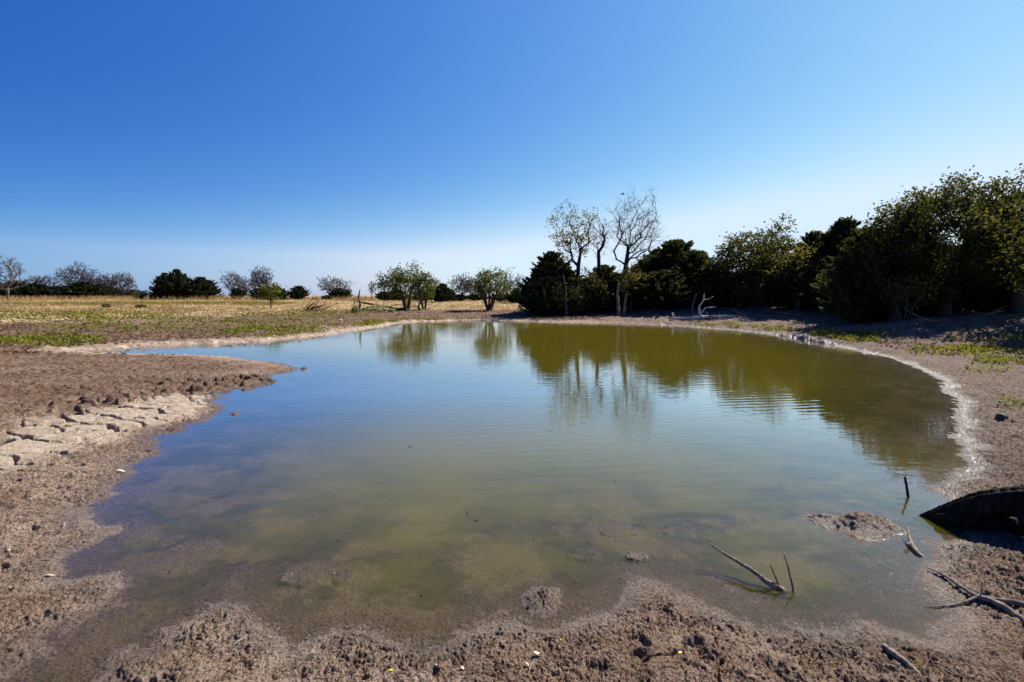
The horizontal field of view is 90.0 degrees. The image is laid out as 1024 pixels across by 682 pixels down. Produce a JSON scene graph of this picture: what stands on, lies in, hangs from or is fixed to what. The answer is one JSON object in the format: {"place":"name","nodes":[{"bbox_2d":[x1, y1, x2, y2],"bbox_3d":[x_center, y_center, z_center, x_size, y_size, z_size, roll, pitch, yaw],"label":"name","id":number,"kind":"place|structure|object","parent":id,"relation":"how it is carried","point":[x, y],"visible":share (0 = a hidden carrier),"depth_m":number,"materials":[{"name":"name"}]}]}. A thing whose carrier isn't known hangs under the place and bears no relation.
{"place":"outdoors","nodes":[
{"label":"outdoors","id":0,"kind":"place"},
{"bbox_2d":[0,296,1023,681],"bbox_3d":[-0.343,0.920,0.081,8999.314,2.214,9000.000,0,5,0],"label":"ground","id":1,"kind":"structure","parent":0,"point":[252,536],"depth_m":3.53,"materials":[{"name":"soil"}]},
{"bbox_2d":[0,255,27,298],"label":"bare tree","id":2,"kind":"object","parent":1,"relation":"on","point":[10,275],"visible":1,"depth_m":91.53,"materials":[{"name":"grey plant"}]},
{"bbox_2d":[0,280,43,297],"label":"cedar tree","id":3,"kind":"object","parent":1,"relation":"on","point":[17,290],"visible":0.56,"depth_m":115.88,"materials":[{"name":"green plant"}]},
{"bbox_2d":[3,283,46,297],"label":"cedar tree","id":4,"kind":"object","parent":1,"relation":"on","point":[35,286],"visible":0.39,"depth_m":116.81,"materials":[{"name":"green plant"}]},
{"bbox_2d":[21,274,59,285],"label":"bare tree","id":5,"kind":"object","parent":1,"relation":"on","point":[40,281],"visible":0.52,"depth_m":120.62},
{"bbox_2d":[32,286,68,297],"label":"cedar tree","id":6,"kind":"object","parent":1,"relation":"on","point":[43,291],"visible":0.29,"depth_m":114.70,"materials":[{"name":"green plant"}]},
{"bbox_2d":[49,421,83,429],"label":"seedlings","id":7,"kind":"object","parent":1,"relation":"on","point":[67,426],"visible":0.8,"depth_m":6.46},
{"bbox_2d":[53,261,107,287],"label":"bare tree","id":8,"kind":"object","parent":1,"relation":"on","point":[70,278],"visible":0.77,"depth_m":116.28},
{"bbox_2d":[48,281,117,297],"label":"cedar tree","id":9,"kind":"object","parent":1,"relation":"on","point":[82,288],"visible":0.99,"depth_m":109.90,"materials":[{"name":"green plant"}]},
{"bbox_2d":[95,274,118,295],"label":"bare tree","id":10,"kind":"object","parent":1,"relation":"on","point":[102,281],"visible":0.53,"depth_m":118.58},
{"bbox_2d":[94,289,126,298],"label":"cedar tree","id":11,"kind":"object","parent":1,"relation":"on","point":[113,293],"visible":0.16,"depth_m":120.61,"materials":[{"name":"green plant"}]},
{"bbox_2d":[104,271,140,295],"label":"bare tree","id":12,"kind":"object","parent":1,"relation":"on","point":[114,281],"visible":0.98,"depth_m":116.91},
{"bbox_2d":[118,289,147,297],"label":"cedar tree","id":13,"kind":"object","parent":1,"relation":"on","point":[131,293],"visible":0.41,"depth_m":122.13,"materials":[{"name":"green plant"}]},
{"bbox_2d":[130,291,145,298],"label":"shrub","id":14,"kind":"object","parent":1,"relation":"on","point":[141,295],"visible":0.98,"depth_m":94.37,"materials":[{"name":"green plant"}]},
{"bbox_2d":[134,304,147,307],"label":"shrub","id":15,"kind":"object","parent":1,"relation":"on","point":[140,306],"visible":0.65,"depth_m":43.76,"materials":[{"name":"green plant"}]},
{"bbox_2d":[147,292,158,299],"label":"shrub","id":16,"kind":"object","parent":1,"relation":"on","point":[152,296],"visible":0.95,"depth_m":94.40,"materials":[{"name":"green plant"}]},
{"bbox_2d":[148,272,167,299],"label":"cedar tree","id":17,"kind":"object","parent":1,"relation":"on","point":[154,289],"visible":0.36,"depth_m":98.24,"materials":[{"name":"green plant"}]},
{"bbox_2d":[157,269,190,299],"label":"cedar tree","id":18,"kind":"object","parent":1,"relation":"on","point":[175,277],"visible":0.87,"depth_m":96.22,"materials":[{"name":"green plant"}]},
{"bbox_2d":[176,276,225,299],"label":"cedar tree","id":19,"kind":"object","parent":1,"relation":"on","point":[201,286],"visible":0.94,"depth_m":96.38,"materials":[{"name":"green plant"}]},
{"bbox_2d":[217,270,247,298],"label":"bare tree","id":20,"kind":"object","parent":1,"relation":"on","point":[235,279],"visible":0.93,"depth_m":102.82,"materials":[{"name":"grey plant"}]},
{"bbox_2d":[228,288,246,297],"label":"cedar tree","id":21,"kind":"object","parent":1,"relation":"on","point":[237,292],"visible":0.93,"depth_m":100.66,"materials":[{"name":"green plant"}]},
{"bbox_2d":[0,294,487,300],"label":"tall dry weeds","id":22,"kind":"object","parent":1,"relation":"on","point":[55,297],"visible":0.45,"depth_m":95.13,"materials":[{"name":"plant"}]},
{"bbox_2d":[238,275,259,296],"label":"bare tree","id":23,"kind":"object","parent":1,"relation":"on","point":[244,286],"visible":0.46,"depth_m":111.02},
{"bbox_2d":[244,288,263,299],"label":"cedar tree","id":24,"kind":"object","parent":1,"relation":"on","point":[251,295],"visible":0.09,"depth_m":96.41,"materials":[{"name":"green plant"}]},
{"bbox_2d":[248,264,273,290],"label":"bare tree","id":25,"kind":"object","parent":1,"relation":"on","point":[260,280],"visible":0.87,"depth_m":96.83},
{"bbox_2d":[0,297,524,315],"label":"dry grass","id":26,"kind":"structure","parent":1,"relation":"on","point":[256,309],"depth_m":50.22,"materials":[{"name":"plant"}]},
{"bbox_2d":[254,279,286,307],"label":"tree","id":27,"kind":"object","parent":1,"relation":"on","point":[270,292],"visible":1,"depth_m":46.45,"materials":[{"name":"green plant"}]},
{"bbox_2d":[272,286,290,299],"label":"cedar tree","id":28,"kind":"object","parent":1,"relation":"on","point":[283,294],"visible":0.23,"depth_m":95.00,"materials":[{"name":"green plant"}]},
{"bbox_2d":[285,285,311,299],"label":"cedar tree","id":29,"kind":"object","parent":1,"relation":"on","point":[299,292],"visible":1,"depth_m":96.68,"materials":[{"name":"green plant"}]},
{"bbox_2d":[303,299,339,310],"bbox_3d":[-15.809,-2.989,42.213,3.391,1.281,0.857,0,5,0],"label":"brush pile","id":30,"kind":"object","parent":1,"relation":"on","point":[313,307],"visible":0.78,"depth_m":42.19,"materials":[{"name":"brown wood"}]},
{"bbox_2d":[321,295,333,299],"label":"cedar tree","id":31,"kind":"object","parent":1,"relation":"on","point":[327,297],"visible":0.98,"depth_m":95.04,"materials":[{"name":"green plant"}]},
{"bbox_2d":[316,275,354,298],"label":"bare tree","id":32,"kind":"object","parent":1,"relation":"on","point":[336,283],"visible":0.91,"depth_m":98.72,"materials":[{"name":"grey plant"}]},
{"bbox_2d":[326,288,353,298],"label":"cedar tree","id":33,"kind":"object","parent":1,"relation":"on","point":[341,294],"visible":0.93,"depth_m":98.68,"materials":[{"name":"green plant"}]},
{"bbox_2d":[350,305,361,312],"bbox_3d":[-12.372,-2.496,40.593,0.867,0.780,0.737,-3,6,-34],"label":"pale bush","id":34,"kind":"object","parent":1,"relation":"on","point":[355,309],"visible":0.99,"depth_m":40.47,"materials":[{"name":"green plant"}]},
{"bbox_2d":[353,290,360,311],"bbox_3d":[-12.297,-3.099,40.624,0.671,2.012,0.226,0,5,0],"label":"broken snag","id":35,"kind":"object","parent":1,"relation":"on","point":[359,301],"visible":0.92,"depth_m":40.58,"materials":[{"name":"grey plant"}]},
{"bbox_2d":[368,281,375,299],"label":"bare tree","id":36,"kind":"object","parent":1,"relation":"on","point":[371,288],"visible":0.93,"depth_m":91.35,"materials":[{"name":"grey plant"}]},
{"bbox_2d":[367,303,388,311],"bbox_3d":[-10.949,-2.681,42.240,1.661,0.912,1.486,3,6,27],"label":"pale bush","id":37,"kind":"object","parent":1,"relation":"on","point":[377,308],"visible":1,"depth_m":42.13,"materials":[{"name":"green plant"}]},
{"bbox_2d":[361,300,405,309],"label":"fallen tree","id":38,"kind":"object","parent":1,"relation":"on","point":[403,308],"visible":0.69,"depth_m":45.69,"materials":[{"name":"wood"}]},
{"bbox_2d":[377,279,389,291],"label":"bare tree","id":39,"kind":"object","parent":1,"relation":"on","point":[384,288],"visible":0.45,"depth_m":87.39,"materials":[{"name":"grey plant"}]},
{"bbox_2d":[375,291,393,300],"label":"cedar tree","id":40,"kind":"object","parent":1,"relation":"on","point":[382,296],"visible":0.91,"depth_m":82.88,"materials":[{"name":"green plant"}]},
{"bbox_2d":[389,290,407,300],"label":"cedar tree","id":41,"kind":"object","parent":1,"relation":"on","point":[396,298],"visible":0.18,"depth_m":86.85,"materials":[{"name":"green plant"}]},
{"bbox_2d":[374,260,424,308],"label":"leaning tree","id":42,"kind":"object","parent":1,"relation":"on","point":[401,278],"visible":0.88,"depth_m":47.21,"materials":[{"name":"green plant"}]},
{"bbox_2d":[406,270,439,309],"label":"leaning tree","id":43,"kind":"object","parent":1,"relation":"on","point":[425,290],"visible":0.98,"depth_m":46.54,"materials":[{"name":"green plant"}]},
{"bbox_2d":[410,298,439,310],"bbox_3d":[-7.710,-3.194,45.119,2.652,1.264,0.468,0,5,0],"label":"dead stump","id":44,"kind":"object","parent":1,"relation":"on","point":[418,306],"visible":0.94,"depth_m":45.15,"materials":[{"name":"wood"}]},
{"bbox_2d":[430,279,440,300],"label":"bare tree","id":45,"kind":"object","parent":1,"relation":"on","point":[437,282],"visible":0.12,"depth_m":83.62,"materials":[{"name":"grey plant"}]},
{"bbox_2d":[429,283,457,301],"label":"cedar tree","id":46,"kind":"object","parent":1,"relation":"on","point":[444,293],"visible":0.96,"depth_m":74.75,"materials":[{"name":"green plant"}]},
{"bbox_2d":[451,294,467,300],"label":"cedar tree","id":47,"kind":"object","parent":1,"relation":"on","point":[461,297],"visible":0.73,"depth_m":82.53,"materials":[{"name":"green plant"}]},
{"bbox_2d":[447,272,473,300],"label":"bare tree","id":48,"kind":"object","parent":1,"relation":"on","point":[465,284],"visible":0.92,"depth_m":83.02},
{"bbox_2d":[462,278,483,295],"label":"bare tree","id":49,"kind":"object","parent":1,"relation":"on","point":[472,288],"visible":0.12,"depth_m":87.20,"materials":[{"name":"grey plant"}]},
{"bbox_2d":[468,294,487,299],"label":"cedar tree","id":50,"kind":"object","parent":1,"relation":"on","point":[473,297],"visible":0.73,"depth_m":84.87,"materials":[{"name":"green plant"}]},
{"bbox_2d":[468,265,514,310],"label":"many stemmed tree","id":51,"kind":"object","parent":1,"relation":"on","point":[486,277],"visible":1,"depth_m":45.45,"materials":[{"name":"green plant"}]},
{"bbox_2d":[494,294,504,300],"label":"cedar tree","id":52,"kind":"object","parent":1,"relation":"on","point":[500,298],"visible":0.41,"depth_m":78.64,"materials":[{"name":"green plant"}]},
{"bbox_2d":[496,270,513,299],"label":"bare tree","id":53,"kind":"object","parent":1,"relation":"on","point":[506,283],"visible":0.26,"depth_m":73.34,"materials":[{"name":"grey plant"}]},
{"bbox_2d":[0,301,1023,406],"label":"weeds","id":54,"kind":"object","parent":1,"relation":"on","point":[22,338],"visible":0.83,"depth_m":22.66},
{"bbox_2d":[0,304,1023,355],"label":"leaf litter","id":55,"kind":"object","parent":1,"relation":"on","point":[182,337],"visible":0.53,"depth_m":22.27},
{"bbox_2d":[503,288,521,302],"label":"cedar tree","id":56,"kind":"object","parent":1,"relation":"on","point":[512,297],"visible":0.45,"depth_m":69.03,"materials":[{"name":"green plant"}]},
{"bbox_2d":[511,274,525,290],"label":"bare tree","id":57,"kind":"object","parent":1,"relation":"on","point":[516,281],"visible":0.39,"depth_m":71.51,"materials":[{"name":"grey plant"}]},
{"bbox_2d":[515,277,539,313],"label":"cedar tree","id":58,"kind":"object","parent":1,"relation":"on","point":[521,300],"visible":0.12,"depth_m":40.62,"materials":[{"name":"green plant"}]},
{"bbox_2d":[515,276,574,315],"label":"cedar tree","id":59,"kind":"object","parent":1,"relation":"on","point":[546,295],"visible":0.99,"depth_m":38.18,"materials":[{"name":"green plant"}]},
{"bbox_2d":[514,251,577,293],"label":"cedar tree","id":60,"kind":"object","parent":1,"relation":"on","point":[550,263],"visible":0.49,"depth_m":40.72,"materials":[{"name":"green plant"}]},
{"bbox_2d":[563,275,566,316],"bbox_3d":[3.886,-3.161,37.064,0.466,3.304,0.104,0,5,0],"label":"tree snag","id":61,"kind":"object","parent":1,"relation":"on","point":[565,295],"visible":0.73,"depth_m":37.03,"materials":[{"name":"grey plant"}]},
{"bbox_2d":[544,199,601,313],"bbox_3d":[4.963,-6.547,40.653,4.996,8.994,4.205,0,5,0],"label":"sparse tree","id":62,"kind":"object","parent":1,"relation":"on","point":[580,247],"visible":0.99,"depth_m":40.38,"materials":[{"name":"grey plant"}]},
{"bbox_2d":[567,286,590,315],"bbox_3d":[4.889,-2.958,38.369,2.390,2.401,2.320,-2,5,-18],"label":"leafy bush","id":63,"kind":"object","parent":1,"relation":"on","point":[576,294],"visible":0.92,"depth_m":38.05,"materials":[{"name":"green plant"}]},
{"bbox_2d":[567,278,615,314],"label":"cedar tree","id":64,"kind":"object","parent":1,"relation":"on","point":[596,305],"visible":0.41,"depth_m":39.01,"materials":[{"name":"green plant"}]},
{"bbox_2d":[572,265,615,313],"bbox_3d":[6.108,-3.881,39.411,3.311,4.015,2.821,4,6,37],"label":"leafy bush","id":65,"kind":"object","parent":1,"relation":"on","point":[592,279],"visible":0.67,"depth_m":38.97,"materials":[{"name":"green plant"}]},
{"bbox_2d":[588,217,611,312],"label":"bare tree","id":66,"kind":"object","parent":1,"relation":"on","point":[599,251],"visible":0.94,"depth_m":40.93,"materials":[{"name":"grey plant"}]},
{"bbox_2d":[588,264,630,311],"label":"cedar tree","id":67,"kind":"object","parent":1,"relation":"on","point":[607,273],"visible":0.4,"depth_m":40.82,"materials":[{"name":"green plant"}]},
{"bbox_2d":[616,283,620,315],"bbox_3d":[7.728,-2.932,37.081,0.325,2.560,0.291,-4,7,-41],"label":"tree snag","id":68,"kind":"object","parent":1,"relation":"on","point":[618,304],"visible":0.93,"depth_m":37.02,"materials":[{"name":"grey wood"}]},
{"bbox_2d":[622,294,626,315],"bbox_3d":[8.154,-2.561,37.102,0.301,1.726,0.236,2,6,25],"label":"tree snag","id":69,"kind":"object","parent":1,"relation":"on","point":[624,310],"visible":0.89,"depth_m":37.05,"materials":[{"name":"grey wood"}]},
{"bbox_2d":[613,257,648,311],"bbox_3d":[9.136,-4.226,39.331,2.735,4.399,2.903,0,5,0],"label":"leafy bush","id":70,"kind":"object","parent":1,"relation":"on","point":[625,275],"visible":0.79,"depth_m":38.99,"materials":[{"name":"green plant"}]},
{"bbox_2d":[605,187,668,312],"bbox_3d":[9.638,-7.044,40.176,5.063,10.017,4.692,-2,5,-23],"label":"bare tree","id":71,"kind":"object","parent":1,"relation":"on","point":[629,246],"visible":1,"depth_m":39.84,"materials":[{"name":"grey plant"}]},
{"bbox_2d":[619,257,661,308],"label":"cedar tree","id":72,"kind":"object","parent":1,"relation":"on","point":[647,265],"visible":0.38,"depth_m":41.00,"materials":[{"name":"green plant"}]},
{"bbox_2d":[630,248,662,270],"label":"cedar tree","id":73,"kind":"object","parent":1,"relation":"on","point":[653,252],"visible":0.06,"depth_m":43.10,"materials":[{"name":"green plant"}]},
{"bbox_2d":[615,269,707,309],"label":"cedar tree","id":74,"kind":"object","parent":1,"relation":"on","point":[661,289],"visible":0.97,"depth_m":37.75,"materials":[{"name":"green plant"}]},
{"bbox_2d":[651,239,706,282],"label":"cedar tree","id":75,"kind":"object","parent":1,"relation":"on","point":[671,251],"visible":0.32,"depth_m":40.76,"materials":[{"name":"green plant"}]},
{"bbox_2d":[666,249,713,306],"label":"cedar tree","id":76,"kind":"object","parent":1,"relation":"on","point":[694,258],"visible":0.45,"depth_m":38.89,"materials":[{"name":"green plant"}]},
{"bbox_2d":[690,294,696,316],"bbox_3d":[11.820,-2.218,33.434,0.426,1.738,0.111,0,5,0],"label":"tree snag","id":77,"kind":"object","parent":1,"relation":"on","point":[693,305],"visible":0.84,"depth_m":33.40,"materials":[{"name":"grey plant"}]},
{"bbox_2d":[669,295,740,319],"bbox_3d":[12.375,-2.070,32.407,4.558,1.827,1.079,0,5,0],"label":"drift log","id":78,"kind":"object","parent":1,"relation":"on","point":[704,317],"visible":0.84,"depth_m":32.38,"materials":[{"name":"grey wood"}]},
{"bbox_2d":[702,226,782,306],"bbox_3d":[16.757,-5.211,36.677,5.752,5.942,6.199,0,5,0],"label":"oak tree","id":79,"kind":"object","parent":1,"relation":"on","point":[731,263],"visible":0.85,"depth_m":35.83,"materials":[{"name":"green plant"}]},
{"bbox_2d":[709,543,787,595],"bbox_3d":[1.454,1.439,3.189,0.478,0.202,0.072,4,7,40],"label":"forked branch","id":80,"kind":"object","parent":1,"relation":"on","point":[777,586],"visible":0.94,"depth_m":3.10,"materials":[{"name":"grey wood"}]},
{"bbox_2d":[742,213,798,306],"bbox_3d":[19.310,-5.880,38.030,4.127,7.074,4.053,-3,6,-33],"label":"oak tree","id":81,"kind":"object","parent":1,"relation":"on","point":[786,238],"visible":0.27,"depth_m":36.93,"materials":[{"name":"green plant"}]},
{"bbox_2d":[736,257,815,308],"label":"cedar tree","id":82,"kind":"object","parent":1,"relation":"on","point":[780,300],"visible":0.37,"depth_m":33.16,"materials":[{"name":"green plant"}]},
{"bbox_2d":[766,238,825,310],"bbox_3d":[17.969,-4.155,32.303,3.293,4.747,2.846,-3,6,-31],"label":"leafy tree","id":83,"kind":"object","parent":1,"relation":"on","point":[798,260],"visible":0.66,"depth_m":31.92,"materials":[{"name":"green plant"}]},
{"bbox_2d":[773,230,835,303],"bbox_3d":[19.815,-4.638,33.697,5.556,5.322,5.168,0,5,1],"label":"cedar tree","id":84,"kind":"object","parent":1,"relation":"on","point":[811,237],"visible":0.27,"depth_m":32.96,"materials":[{"name":"green plant"}]},
{"bbox_2d":[781,256,838,310],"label":"cedar tree","id":85,"kind":"object","parent":1,"relation":"on","point":[807,281],"visible":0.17,"depth_m":30.75,"materials":[{"name":"green plant"}]},
{"bbox_2d":[796,267,843,311],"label":"cedar tree","id":86,"kind":"object","parent":1,"relation":"on","point":[814,285],"depth_m":28.76,"materials":[{"name":"green plant"}]},
{"bbox_2d":[806,656,836,680],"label":"seedlings","id":87,"kind":"object","parent":1,"relation":"on","point":[821,672],"visible":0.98,"depth_m":2.31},
{"bbox_2d":[813,215,867,264],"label":"cedar tree","id":88,"kind":"object","parent":1,"relation":"on","point":[839,230],"visible":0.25,"depth_m":32.11,"materials":[{"name":"green plant"}]},
{"bbox_2d":[815,225,917,323],"bbox_3d":[16.623,-3.103,24.439,4.165,4.793,4.716,0,5,-5],"label":"cedar tree","id":89,"kind":"object","parent":1,"relation":"on","point":[855,308],"visible":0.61,"depth_m":23.82,"materials":[{"name":"green plant"}]},
{"bbox_2d":[841,189,946,321],"bbox_3d":[17.536,-3.690,23.249,4.428,5.899,3.604,0,5,0],"label":"broadleaf tree","id":90,"kind":"object","parent":1,"relation":"on","point":[899,260],"visible":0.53,"depth_m":22.62,"materials":[{"name":"green plant"}]},
{"bbox_2d":[881,643,921,675],"bbox_3d":[1.833,1.500,2.395,0.030,0.037,0.231,-1,5,-7],"label":"half buried stick","id":91,"kind":"object","parent":1,"relation":"on","point":[899,657],"visible":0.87,"depth_m":2.41,"materials":[{"name":"grey wood"}]},
{"bbox_2d":[831,256,977,319],"bbox_3d":[18.180,-2.749,24.349,5.269,3.580,5.545,-1,5,-11],"label":"bush","id":92,"kind":"object","parent":1,"relation":"on","point":[889,310],"visible":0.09,"depth_m":22.97,"materials":[{"name":"green plant"}]},
{"bbox_2d":[871,267,941,319],"bbox_3d":[16.781,-1.951,21.945,2.608,2.459,2.449,1,5,13],"label":"leafy bush","id":93,"kind":"object","parent":1,"relation":"on","point":[917,294],"visible":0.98,"depth_m":21.73,"materials":[{"name":"green plant"}]},
{"bbox_2d":[880,651,940,674],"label":"seedlings","id":94,"kind":"object","parent":1,"relation":"on","point":[922,665],"visible":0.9,"depth_m":2.37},
{"bbox_2d":[903,307,960,321],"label":"dead branches","id":95,"kind":"object","parent":1,"relation":"on","point":[923,319],"visible":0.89,"depth_m":20.05,"materials":[{"name":"grey wood"}]},
{"bbox_2d":[859,165,1023,316],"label":"broadleaf tree","id":96,"kind":"object","parent":1,"relation":"on","point":[970,248],"visible":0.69,"depth_m":21.63,"materials":[{"name":"green plant"}]},
{"bbox_2d":[912,486,1023,535],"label":"fallen log","id":97,"kind":"object","parent":1,"relation":"on","point":[996,509],"visible":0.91,"depth_m":3.79,"materials":[{"name":"brown wood"}]},
{"bbox_2d":[925,568,1023,622],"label":"lying branch","id":98,"kind":"object","parent":1,"relation":"on","point":[998,602],"visible":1,"depth_m":2.88,"materials":[{"name":"grey wood"}]},
{"bbox_2d":[962,163,1023,313],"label":"broadleaf tree","id":99,"kind":"object","parent":1,"relation":"on","point":[1016,304],"visible":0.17,"depth_m":22.16,"materials":[{"name":"green plant"}]},
{"bbox_2d":[972,193,1023,297],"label":"broadleaf tree","id":100,"kind":"object","parent":1,"relation":"on","point":[1018,245],"visible":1,"depth_m":18.83,"materials":[{"name":"green plant"}]},
{"bbox_2d":[972,305,1023,315],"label":"dead branches","id":101,"kind":"object","parent":1,"relation":"on","point":[991,313],"visible":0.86,"depth_m":20.63,"materials":[{"name":"grey wood"}]},
{"bbox_2d":[995,413,1007,419],"bbox_3d":[6.744,1.053,7.053,0.129,0.121,0.128,2,6,23],"label":"dark clod","id":102,"kind":"object","parent":1,"relation":"on","point":[1003,416],"visible":0.83,"depth_m":7.02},
{"bbox_2d":[0,0,1023,295],"label":"sky","id":103,"kind":"structure","parent":0,"point":[305,141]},
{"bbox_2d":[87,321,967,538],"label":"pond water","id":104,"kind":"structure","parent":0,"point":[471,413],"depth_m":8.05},
{"bbox_2d":[783,553,795,597],"bbox_3d":[1.660,1.410,3.069,0.021,0.253,0.090,-3,6,-32],"label":"upright stick","id":105,"kind":"object","parent":104,"relation":"in","point":[793,588],"visible":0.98,"depth_m":3.05,"materials":[{"name":"brown wood"}]},
{"bbox_2d":[904,477,909,500],"bbox_3d":[3.456,1.300,4.481,0.025,0.221,0.054,-2,5,-22],"label":"upright stick","id":106,"kind":"object","parent":104,"relation":"in","point":[907,490],"visible":0.96,"depth_m":4.48,"materials":[{"name":"brown wood"}]},
{"bbox_2d":[905,527,923,557],"bbox_3d":[2.794,1.422,3.593,0.103,0.111,0.340,2,5,17],"label":"leaning stick","id":107,"kind":"object","parent":104,"relation":"on","point":[913,547],"visible":0.94,"depth_m":3.55,"materials":[{"name":"grey wood"}]}
]}

